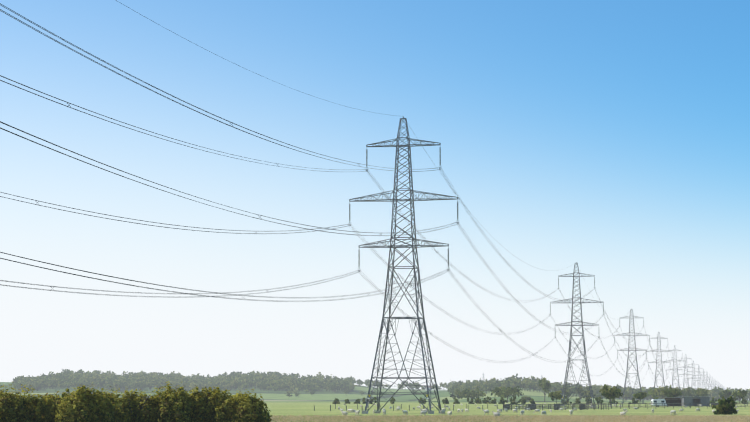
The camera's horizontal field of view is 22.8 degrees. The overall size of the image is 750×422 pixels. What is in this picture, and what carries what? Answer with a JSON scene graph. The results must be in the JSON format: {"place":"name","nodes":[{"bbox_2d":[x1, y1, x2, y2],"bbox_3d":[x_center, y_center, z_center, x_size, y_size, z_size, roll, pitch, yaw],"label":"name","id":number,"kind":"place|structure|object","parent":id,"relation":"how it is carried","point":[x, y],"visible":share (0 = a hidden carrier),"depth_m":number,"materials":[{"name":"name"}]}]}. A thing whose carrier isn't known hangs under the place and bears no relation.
{"place":"outdoors","nodes":[
{"label":"outdoors","id":0,"kind":"place"},
{"bbox_2d":[0,382,749,415],"bbox_3d":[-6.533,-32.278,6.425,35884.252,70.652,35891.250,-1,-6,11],"label":"ground","id":1,"kind":"structure","parent":0,"point":[280,402],"depth_m":1001.55,"materials":[{"name":"green plant"}]},
{"bbox_2d":[0,381,271,421],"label":"hedge","id":2,"kind":"object","parent":1,"relation":"on","point":[83,403],"visible":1,"depth_m":156.57,"materials":[{"name":"green plant"}]},
{"bbox_2d":[11,369,749,400],"bbox_3d":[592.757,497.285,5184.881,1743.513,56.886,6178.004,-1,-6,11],"label":"trees","id":3,"kind":"object","parent":1,"relation":"on","point":[275,381],"visible":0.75,"depth_m":2785.21,"materials":[{"name":"green plant"}]},
{"bbox_2d":[349,116,458,413],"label":"pylon","id":4,"kind":"object","parent":1,"relation":"on","point":[418,318],"visible":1,"depth_m":319.07,"materials":[{"name":"metal"}]},
{"bbox_2d":[0,0,718,388],"bbox_3d":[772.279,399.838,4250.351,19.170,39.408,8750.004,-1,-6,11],"label":"conductors","id":5,"kind":"object","parent":4,"relation":"hanging from","point":[242,214],"visible":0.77,"depth_m":199.23,"materials":[{"name":"grey metal"}]},
{"bbox_2d":[270,414,749,421],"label":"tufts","id":6,"kind":"object","parent":1,"relation":"on","point":[517,418],"visible":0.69,"depth_m":206.60,"materials":[{"name":"green plant"}]},
{"bbox_2d":[314,402,749,410],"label":"fences","id":7,"kind":"object","parent":1,"relation":"on","point":[557,406],"visible":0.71,"depth_m":438.62,"materials":[{"name":"brown wood"}]},
{"bbox_2d":[332,377,747,404],"bbox_3d":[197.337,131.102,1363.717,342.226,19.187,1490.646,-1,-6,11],"label":"trees","id":8,"kind":"object","parent":1,"relation":"on","point":[611,393],"visible":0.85,"depth_m":988.76,"materials":[{"name":"green plant"}]},
{"bbox_2d":[550,263,603,405],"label":"pylon","id":9,"kind":"object","parent":1,"relation":"on","point":[570,344],"visible":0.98,"depth_m":660.78,"materials":[{"name":"metal"}]},
{"bbox_2d":[614,309,649,402],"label":"pylon","id":10,"kind":"object","parent":1,"relation":"on","point":[628,350],"visible":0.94,"depth_m":1002.33,"materials":[{"name":"metal"}]},
{"bbox_2d":[651,399,667,406],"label":"caravan","id":11,"kind":"object","parent":1,"relation":"on","point":[658,401],"visible":0.71,"depth_m":593.14,"materials":[{"name":"white metal"}]},
{"bbox_2d":[648,332,672,397],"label":"pylon","id":12,"kind":"object","parent":1,"relation":"on","point":[658,364],"visible":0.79,"depth_m":1344.99,"materials":[{"name":"metal"}]},
{"bbox_2d":[667,346,681,396],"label":"pylon","id":13,"kind":"object","parent":1,"relation":"on","point":[673,370],"visible":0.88,"depth_m":1686.03,"materials":[{"name":"metal"}]},
{"bbox_2d":[680,357,691,386],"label":"pylon","id":14,"kind":"object","parent":1,"relation":"on","point":[684,373],"visible":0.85,"depth_m":2028.07,"materials":[{"name":"metal"}]},
{"bbox_2d":[687,361,698,389],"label":"pylon","id":15,"kind":"object","parent":1,"relation":"on","point":[693,374],"visible":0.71,"depth_m":2370.50,"materials":[{"name":"metal"}]},
{"bbox_2d":[693,366,705,388],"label":"pylon","id":16,"kind":"object","parent":1,"relation":"on","point":[700,378],"visible":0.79,"depth_m":2710.99,"materials":[{"name":"metal"}]},
{"bbox_2d":[712,396,737,414],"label":"bush","id":17,"kind":"object","parent":1,"relation":"on","point":[724,406],"visible":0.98,"depth_m":295.69,"materials":[{"name":"green plant"}]},
{"bbox_2d":[0,0,749,389],"label":"sky","id":18,"kind":"structure","parent":0,"point":[610,138],"materials":[{"name":"blue"}]},
{"bbox_2d":[663,396,710,405],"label":"shed","id":19,"kind":"structure","parent":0,"point":[691,400],"depth_m":649.86,"materials":[{"name":"grey metal"}]}
]}

